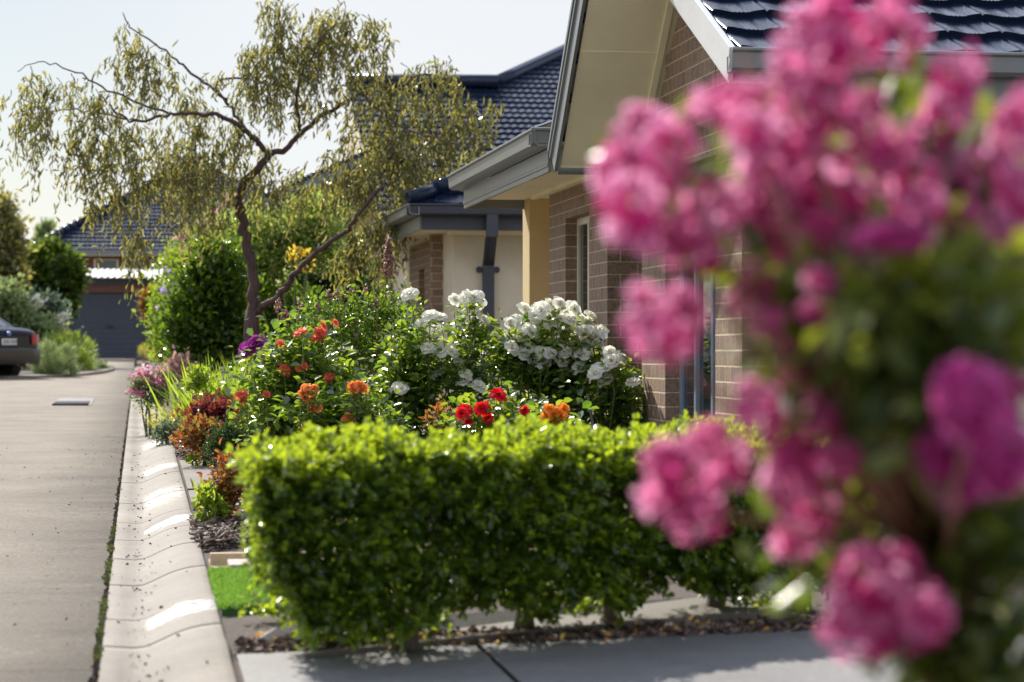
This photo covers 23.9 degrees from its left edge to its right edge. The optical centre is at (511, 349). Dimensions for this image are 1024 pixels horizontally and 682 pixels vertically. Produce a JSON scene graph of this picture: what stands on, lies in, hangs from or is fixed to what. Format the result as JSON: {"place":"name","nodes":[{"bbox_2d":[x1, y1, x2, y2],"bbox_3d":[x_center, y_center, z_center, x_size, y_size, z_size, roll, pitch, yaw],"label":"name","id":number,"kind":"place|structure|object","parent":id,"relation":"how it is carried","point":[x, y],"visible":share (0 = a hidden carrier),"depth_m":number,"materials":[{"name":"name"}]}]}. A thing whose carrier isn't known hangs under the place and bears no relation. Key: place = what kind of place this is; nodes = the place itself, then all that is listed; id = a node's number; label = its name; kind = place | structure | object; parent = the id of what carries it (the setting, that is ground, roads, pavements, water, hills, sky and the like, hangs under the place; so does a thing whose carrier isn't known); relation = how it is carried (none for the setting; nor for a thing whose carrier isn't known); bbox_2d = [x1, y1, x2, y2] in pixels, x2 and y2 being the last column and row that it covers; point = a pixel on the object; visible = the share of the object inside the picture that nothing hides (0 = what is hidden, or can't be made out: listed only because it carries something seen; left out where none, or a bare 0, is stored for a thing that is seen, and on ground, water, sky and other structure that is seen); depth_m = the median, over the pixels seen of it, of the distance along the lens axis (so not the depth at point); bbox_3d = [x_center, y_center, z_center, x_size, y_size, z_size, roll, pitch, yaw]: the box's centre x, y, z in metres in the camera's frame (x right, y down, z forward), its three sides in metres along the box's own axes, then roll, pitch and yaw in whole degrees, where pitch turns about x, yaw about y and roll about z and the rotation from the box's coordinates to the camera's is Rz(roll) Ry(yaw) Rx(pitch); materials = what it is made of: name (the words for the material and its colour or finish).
{"place":"outdoors","nodes":[
{"label":"outdoors","id":0,"kind":"place"},
{"bbox_2d":[19,362,107,373],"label":"garden bed","id":1,"kind":"object","parent":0,"point":[24,371],"visible":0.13,"depth_m":53.16,"materials":[{"name":"soil"}]},
{"bbox_2d":[0,184,44,292],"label":"russet tree","id":2,"kind":"object","parent":1,"relation":"on","point":[14,250],"visible":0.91,"depth_m":57.75,"materials":[{"name":"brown plant"}]},
{"bbox_2d":[0,266,72,368],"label":"light shrub","id":3,"kind":"object","parent":1,"relation":"on","point":[15,308],"visible":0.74,"depth_m":54.82,"materials":[{"name":"green plant"}]},
{"bbox_2d":[8,288,70,367],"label":"white flower shrub","id":4,"kind":"object","parent":1,"relation":"on","point":[63,315],"visible":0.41,"depth_m":56.48,"materials":[{"name":"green plant"}]},
{"bbox_2d":[21,284,83,354],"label":"silver shrub","id":5,"kind":"object","parent":1,"relation":"on","point":[54,303],"visible":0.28,"depth_m":56.82,"materials":[{"name":"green plant"}]},
{"bbox_2d":[27,336,82,376],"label":"lavender ball","id":6,"kind":"object","parent":1,"relation":"on","point":[52,363],"visible":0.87,"depth_m":49.85,"materials":[{"name":"green plant"}]},
{"bbox_2d":[19,233,95,354],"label":"clipped tree","id":7,"kind":"object","parent":1,"relation":"on","point":[56,264],"visible":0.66,"depth_m":61.60,"materials":[{"name":"green plant"}]},
{"bbox_2d":[41,329,100,369],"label":"green ball","id":8,"kind":"object","parent":1,"relation":"on","point":[84,359],"visible":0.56,"depth_m":53.98,"materials":[{"name":"green plant"}]},
{"bbox_2d":[81,358,111,368],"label":"groundcover","id":9,"kind":"object","parent":1,"relation":"on","point":[100,364],"visible":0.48,"depth_m":55.96,"materials":[{"name":"green plant"}]},
{"bbox_2d":[0,359,134,681],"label":"road","id":10,"kind":"structure","parent":0,"point":[42,633],"depth_m":14.15,"materials":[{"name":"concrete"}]},
{"bbox_2d":[0,318,40,374],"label":"parked car","id":11,"kind":"object","parent":10,"relation":"on","point":[19,348],"visible":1,"depth_m":48.25,"materials":[{"name":"paint"}]},
{"bbox_2d":[0,365,114,378],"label":"kerb","id":12,"kind":"structure","parent":10,"relation":"on","point":[24,376],"depth_m":49.62,"materials":[{"name":"concrete"}]},
{"bbox_2d":[0,439,118,673],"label":"leaf litter","id":13,"kind":"object","parent":10,"relation":"on","point":[66,618],"visible":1,"depth_m":13.78,"materials":[{"name":"brown plant"}]},
{"bbox_2d":[52,398,93,405],"bbox_3d":[-6.193,0.746,34.186,0.520,0.057,3.100,0,0,-9],"label":"drain grate","id":14,"kind":"object","parent":10,"relation":"in","point":[74,401],"visible":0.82,"depth_m":34.03,"materials":[{"name":"metal"}]},
{"bbox_2d":[88,421,128,681],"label":"seam grit","id":15,"kind":"object","parent":10,"relation":"on","point":[96,675],"visible":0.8,"depth_m":10.84,"materials":[{"name":"gravel"}]},
{"bbox_2d":[92,524,116,661],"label":"moss","id":16,"kind":"object","parent":15,"relation":"on","point":[103,607],"visible":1,"depth_m":9.51,"materials":[{"name":"green plant"}]},
{"bbox_2d":[98,365,237,681],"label":"kerb","id":17,"kind":"structure","parent":10,"relation":"on","point":[190,616],"depth_m":9.96,"materials":[{"name":"concrete"}]},
{"bbox_2d":[102,446,207,681],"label":"leaf litter","id":18,"kind":"object","parent":17,"relation":"on","point":[178,635],"visible":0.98,"depth_m":10.28,"materials":[{"name":"brown plant"}]},
{"bbox_2d":[137,411,182,445],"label":"silver groundcover","id":19,"kind":"object","parent":17,"relation":"on","point":[158,431],"visible":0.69,"depth_m":20.94,"materials":[{"name":"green plant"}]},
{"bbox_2d":[147,327,180,397],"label":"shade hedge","id":20,"kind":"object","parent":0,"point":[173,371],"visible":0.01,"depth_m":33.96,"materials":[{"name":"green plant"}]},
{"bbox_2d":[94,359,240,679],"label":"ground","id":21,"kind":"structure","parent":0,"point":[138,363],"depth_m":72.95,"materials":[{"name":"grey concrete"}]},
{"bbox_2d":[30,217,55,242],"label":"distant tree","id":22,"kind":"object","parent":21,"relation":"on","point":[44,227],"visible":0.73,"depth_m":119.80,"materials":[{"name":"green plant"}]},
{"bbox_2d":[41,268,171,363],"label":"garage","id":23,"kind":"structure","parent":21,"relation":"on","point":[106,322],"depth_m":74.10,"materials":[{"name":"white metal"}]},
{"bbox_2d":[70,292,149,358],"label":"roller door","id":24,"kind":"structure","parent":23,"relation":"in","point":[107,322],"depth_m":74.12,"materials":[{"name":"grey metal"}]},
{"bbox_2d":[136,344,154,367],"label":"gold tuft","id":25,"kind":"object","parent":21,"relation":"on","point":[142,349],"visible":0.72,"depth_m":57.95,"materials":[{"name":"yellow plant"}]},
{"bbox_2d":[136,283,155,363],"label":"brown shrub","id":26,"kind":"object","parent":21,"relation":"on","point":[141,303],"visible":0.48,"depth_m":59.86,"materials":[{"name":"orange plant"}]},
{"bbox_2d":[34,157,284,348],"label":"hip roof house","id":27,"kind":"structure","parent":21,"relation":"on","point":[110,256],"depth_m":85.42,"materials":[{"name":"blue tile"}]},
{"bbox_2d":[94,259,118,269],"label":"window","id":28,"kind":"structure","parent":27,"relation":"in","point":[111,264],"depth_m":84.68,"materials":[{"name":"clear glass"}]},
{"bbox_2d":[122,259,145,269],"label":"window","id":29,"kind":"structure","parent":27,"relation":"in","point":[141,264],"depth_m":84.83,"materials":[{"name":"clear glass"}]},
{"bbox_2d":[150,259,170,269],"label":"window","id":30,"kind":"structure","parent":27,"relation":"in","point":[155,260],"depth_m":84.93,"materials":[{"name":"clear glass"}]},
{"bbox_2d":[257,137,435,370],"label":"gable house","id":31,"kind":"structure","parent":21,"relation":"on","point":[313,173],"depth_m":45.40,"materials":[{"name":"grey"}]},
{"bbox_2d":[359,149,546,409],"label":"rendered house","id":32,"kind":"structure","parent":21,"relation":"on","point":[460,248],"depth_m":26.37,"materials":[{"name":"beige paint"}]},
{"bbox_2d":[345,44,563,365],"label":"tiled house","id":33,"kind":"structure","parent":21,"relation":"on","point":[524,93],"depth_m":49.30,"materials":[{"name":"blue tile"}]},
{"bbox_2d":[446,0,1023,499],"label":"brick house","id":34,"kind":"structure","parent":21,"relation":"on","point":[618,54],"depth_m":14.62,"materials":[{"name":"beige brick"}]},
{"bbox_2d":[577,216,588,398],"bbox_3d":[0.586,-0.240,17.641,0.064,1.480,0.963,0,0,-9],"label":"window","id":35,"kind":"structure","parent":34,"relation":"in","point":[582,223],"depth_m":17.95,"materials":[{"name":"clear glass"}]},
{"bbox_2d":[679,160,714,428],"bbox_3d":[1.140,-0.155,14.046,0.064,1.850,1.287,0,0,-9],"label":"window","id":36,"kind":"structure","parent":34,"relation":"in","point":[693,397],"depth_m":14.18,"materials":[{"name":"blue glass"}]},
{"bbox_2d":[786,160,1023,499],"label":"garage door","id":37,"kind":"structure","parent":34,"relation":"in","point":[788,403],"depth_m":13.11,"materials":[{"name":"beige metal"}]},
{"bbox_2d":[183,453,201,465],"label":"seedling","id":38,"kind":"object","parent":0,"point":[190,458],"visible":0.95,"depth_m":17.52,"materials":[{"name":"green plant"}]},
{"bbox_2d":[252,336,305,367],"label":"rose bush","id":39,"kind":"object","parent":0,"point":[288,341],"visible":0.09,"depth_m":15.04,"materials":[{"name":"green plant"}]},
{"bbox_2d":[0,0,571,245],"label":"sky","id":40,"kind":"structure","parent":0,"point":[493,37],"materials":[{"name":"white"}]},
{"bbox_2d":[179,460,407,491],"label":"footpath","id":41,"kind":"structure","parent":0,"point":[189,471],"depth_m":16.80,"materials":[{"name":"concrete"}]},
{"bbox_2d":[164,411,222,465],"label":"copper shrub","id":42,"kind":"object","parent":41,"relation":"on","point":[186,434],"visible":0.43,"depth_m":17.57,"materials":[{"name":"orange plant"}]},
{"bbox_2d":[198,408,252,469],"bbox_3d":[-1.854,0.636,15.794,0.393,0.517,0.419,0,0,-9],"label":"box ball","id":43,"kind":"object","parent":41,"relation":"on","point":[226,433],"visible":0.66,"depth_m":15.74,"materials":[{"name":"green plant"}]},
{"bbox_2d":[205,563,409,609],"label":"grass","id":44,"kind":"structure","parent":0,"point":[229,585],"depth_m":9.33,"materials":[{"name":"green plant"}]},
{"bbox_2d":[188,480,530,510],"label":"footpath","id":45,"kind":"structure","parent":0,"point":[191,493],"depth_m":14.37,"materials":[{"name":"concrete"}]},
{"bbox_2d":[251,368,414,480],"bbox_3d":[-1.013,0.490,14.072,0.778,0.770,0.821,0,0,44],"label":"rose bush","id":46,"kind":"object","parent":45,"relation":"on","point":[341,406],"visible":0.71,"depth_m":13.97,"materials":[{"name":"green plant"}]},
{"bbox_2d":[362,287,508,443],"bbox_3d":[-0.498,0.229,15.397,0.978,1.255,0.771,0,0,-9],"label":"rose bush","id":47,"kind":"object","parent":45,"relation":"on","point":[417,381],"visible":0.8,"depth_m":15.28,"materials":[{"name":"green plant"}]},
{"bbox_2d":[236,644,512,681],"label":"driveway","id":48,"kind":"structure","parent":0,"point":[461,663],"depth_m":7.25,"materials":[{"name":"concrete"}]},
{"bbox_2d":[233,597,789,680],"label":"footpath","id":49,"kind":"structure","parent":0,"point":[678,610],"depth_m":8.19,"materials":[{"name":"concrete"}]},
{"bbox_2d":[232,612,859,656],"bbox_3d":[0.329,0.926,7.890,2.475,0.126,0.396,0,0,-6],"label":"leaf litter","id":50,"kind":"object","parent":49,"relation":"on","point":[247,645],"visible":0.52,"depth_m":7.85,"materials":[{"name":"brown plant"}]},
{"bbox_2d":[151,360,1023,681],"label":"garden bed","id":51,"kind":"object","parent":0,"point":[237,626],"visible":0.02,"depth_m":8.70,"materials":[{"name":"soil"}]},
{"bbox_2d":[125,361,176,435],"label":"pink flower clump","id":52,"kind":"object","parent":51,"relation":"on","point":[138,386],"visible":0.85,"depth_m":23.42,"materials":[{"name":"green plant"}]},
{"bbox_2d":[140,279,168,400],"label":"narrow hedge","id":53,"kind":"object","parent":51,"relation":"on","point":[152,308],"visible":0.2,"depth_m":32.95,"materials":[{"name":"green plant"}]},
{"bbox_2d":[153,267,176,405],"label":"violet bush","id":54,"kind":"object","parent":51,"relation":"on","point":[162,291],"visible":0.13,"depth_m":30.49,"materials":[{"name":"green plant"}]},
{"bbox_2d":[158,344,197,406],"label":"brown shrub","id":55,"kind":"object","parent":51,"relation":"on","point":[175,361],"visible":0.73,"depth_m":25.95,"materials":[{"name":"plant"}]},
{"bbox_2d":[148,203,244,286],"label":"lime shrub","id":56,"kind":"object","parent":51,"relation":"on","point":[174,251],"visible":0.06,"depth_m":37.93,"materials":[{"name":"green plant"}]},
{"bbox_2d":[131,213,272,386],"bbox_3d":[-3.760,-0.470,29.464,1.741,2.418,1.331,0,0,-9],"label":"glossy shrub","id":57,"kind":"object","parent":51,"relation":"on","point":[205,314],"visible":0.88,"depth_m":29.27,"materials":[{"name":"green plant"}]},
{"bbox_2d":[172,387,242,437],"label":"burgundy shrub","id":58,"kind":"object","parent":51,"relation":"on","point":[210,406],"visible":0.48,"depth_m":18.35,"materials":[{"name":"red plant"}]},
{"bbox_2d":[174,187,244,254],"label":"mauve bush","id":59,"kind":"object","parent":51,"relation":"on","point":[182,240],"visible":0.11,"depth_m":36.99,"materials":[{"name":"plant"}]},
{"bbox_2d":[176,357,252,424],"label":"green shrub","id":60,"kind":"object","parent":51,"relation":"on","point":[197,380],"visible":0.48,"depth_m":20.50,"materials":[{"name":"green plant"}]},
{"bbox_2d":[173,431,259,459],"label":"bark mulch","id":61,"kind":"object","parent":51,"relation":"on","point":[179,453],"visible":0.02,"depth_m":19.20,"materials":[{"name":"brown wood"}]},
{"bbox_2d":[139,399,191,437],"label":"grass tuft","id":62,"kind":"object","parent":61,"relation":"on","point":[154,426],"visible":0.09,"depth_m":21.93,"materials":[{"name":"yellow plant"}]},
{"bbox_2d":[139,350,264,434],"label":"strappy plant","id":63,"kind":"object","parent":61,"relation":"on","point":[188,397],"visible":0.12,"depth_m":21.37,"materials":[{"name":"green plant"}]},
{"bbox_2d":[229,334,267,441],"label":"purple flower plant","id":64,"kind":"object","parent":61,"relation":"on","point":[252,343],"visible":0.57,"depth_m":18.77,"materials":[{"name":"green plant"}]},
{"bbox_2d":[0,0,504,376],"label":"weeping tree","id":65,"kind":"object","parent":51,"relation":"on","point":[306,65],"visible":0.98,"depth_m":27.79,"materials":[{"name":"green plant"}]},
{"bbox_2d":[227,558,322,568],"bbox_3d":[-0.978,0.925,10.268,0.450,0.055,0.280,0,0,-9],"label":"paver","id":66,"kind":"object","parent":51,"relation":"on","point":[233,563],"visible":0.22,"depth_m":10.21,"materials":[{"name":"concrete"}]},
{"bbox_2d":[212,207,355,351],"bbox_3d":[-3.127,-0.654,33.030,2.193,2.641,1.354,0,0,-9],"label":"glossy shrub","id":67,"kind":"object","parent":51,"relation":"on","point":[270,290],"visible":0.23,"depth_m":32.80,"materials":[{"name":"green plant"}]},
{"bbox_2d":[207,171,363,350],"bbox_3d":[-3.100,-0.868,32.454,2.260,3.076,1.322,0,0,-9],"label":"pale shrub","id":68,"kind":"object","parent":51,"relation":"on","point":[305,238],"visible":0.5,"depth_m":32.34,"materials":[{"name":"green plant"}]},
{"bbox_2d":[207,301,377,451],"bbox_3d":[-1.308,0.306,14.567,1.059,1.194,0.831,0,0,-9],"label":"rose bush","id":69,"kind":"object","parent":51,"relation":"on","point":[283,367],"visible":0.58,"depth_m":14.47,"materials":[{"name":"green plant"}]},
{"bbox_2d":[286,244,315,346],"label":"yellow shrub","id":70,"kind":"object","parent":51,"relation":"on","point":[296,250],"visible":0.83,"depth_m":30.96,"materials":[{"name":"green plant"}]},
{"bbox_2d":[186,504,436,551],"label":"bark mulch","id":71,"kind":"object","parent":51,"relation":"on","point":[219,532],"visible":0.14,"depth_m":11.72,"materials":[{"name":"brown wood"}]},
{"bbox_2d":[190,477,233,522],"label":"shrub","id":72,"kind":"object","parent":71,"relation":"on","point":[206,497],"visible":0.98,"depth_m":12.36,"materials":[{"name":"green plant"}]},
{"bbox_2d":[194,438,245,516],"bbox_3d":[-1.480,0.694,12.594,0.280,0.477,0.400,0,0,31],"label":"nandina","id":73,"kind":"object","parent":71,"relation":"on","point":[225,483],"visible":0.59,"depth_m":12.53,"materials":[{"name":"orange plant"}]},
{"bbox_2d":[270,225,402,353],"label":"dark shrub","id":74,"kind":"object","parent":51,"relation":"on","point":[321,282],"visible":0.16,"depth_m":33.82,"materials":[{"name":"green plant"}]},
{"bbox_2d":[221,573,453,615],"bbox_3d":[-0.736,0.939,9.531,0.854,0.070,1.364,0,0,-9],"label":"turf base","id":75,"kind":"object","parent":51,"relation":"on","point":[230,612],"visible":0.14,"depth_m":8.80,"materials":[{"name":"brown soil"}]},
{"bbox_2d":[208,559,475,568],"bbox_3d":[-0.670,0.920,10.596,1.300,0.061,0.461,0,0,-9],"label":"gravel strip","id":76,"kind":"object","parent":51,"relation":"on","point":[215,566],"visible":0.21,"depth_m":10.40,"materials":[{"name":"beige gravel"}]},
{"bbox_2d":[274,235,444,404],"bbox_3d":[-1.062,-0.130,16.592,1.118,1.335,0.763,0,0,21],"label":"crepe myrtle","id":77,"kind":"object","parent":51,"relation":"on","point":[382,317],"visible":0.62,"depth_m":16.55,"materials":[{"name":"green plant"}]},
{"bbox_2d":[210,549,537,564],"bbox_3d":[-0.563,0.930,10.561,1.500,0.103,0.048,0,0,-9],"label":"timber edging","id":78,"kind":"object","parent":51,"relation":"on","point":[220,558],"visible":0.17,"depth_m":10.44,"materials":[{"name":"brown wood"}]},
{"bbox_2d":[419,394,456,438],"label":"rose shoots","id":79,"kind":"object","parent":51,"relation":"on","point":[440,409],"visible":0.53,"depth_m":13.57,"materials":[{"name":"orange plant"}]},
{"bbox_2d":[430,380,578,498],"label":"rose bush","id":80,"kind":"object","parent":51,"relation":"on","point":[466,416],"visible":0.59,"depth_m":13.26,"materials":[{"name":"green plant"}]},
{"bbox_2d":[475,296,609,431],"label":"rose bush","id":81,"kind":"object","parent":51,"relation":"on","point":[534,359],"visible":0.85,"depth_m":15.33,"materials":[{"name":"white plant"}]},
{"bbox_2d":[224,409,885,654],"bbox_3d":[0.212,0.599,7.999,2.361,0.795,1.519,0,0,-9],"label":"hedge","id":82,"kind":"object","parent":51,"relation":"on","point":[295,494],"visible":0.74,"depth_m":7.57,"materials":[{"name":"green plant"}]},
{"bbox_2d":[520,380,615,510],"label":"rose bush","id":83,"kind":"object","parent":51,"relation":"on","point":[557,414],"visible":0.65,"depth_m":12.58,"materials":[{"name":"orange plant"}]},
{"bbox_2d":[586,393,594,430],"bbox_3d":[0.515,0.532,15.000,0.113,0.522,0.020,0,0,0],"label":"garden stake","id":84,"kind":"object","parent":51,"relation":"on","point":[590,412],"visible":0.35,"depth_m":14.99,"materials":[{"name":"metal"}]},
{"bbox_2d":[552,345,648,437],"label":"rose bush","id":85,"kind":"object","parent":51,"relation":"on","point":[616,397],"visible":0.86,"depth_m":15.17,"materials":[{"name":"green plant"}]},
{"bbox_2d":[480,629,1023,681],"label":"driveway","id":86,"kind":"structure","parent":0,"point":[794,656],"depth_m":7.22,"materials":[{"name":"concrete"}]},
{"bbox_2d":[588,0,1023,681],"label":"crepe myrtle","id":87,"kind":"object","parent":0,"point":[872,324],"visible":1,"depth_m":2.46,"materials":[{"name":"pink plant"}]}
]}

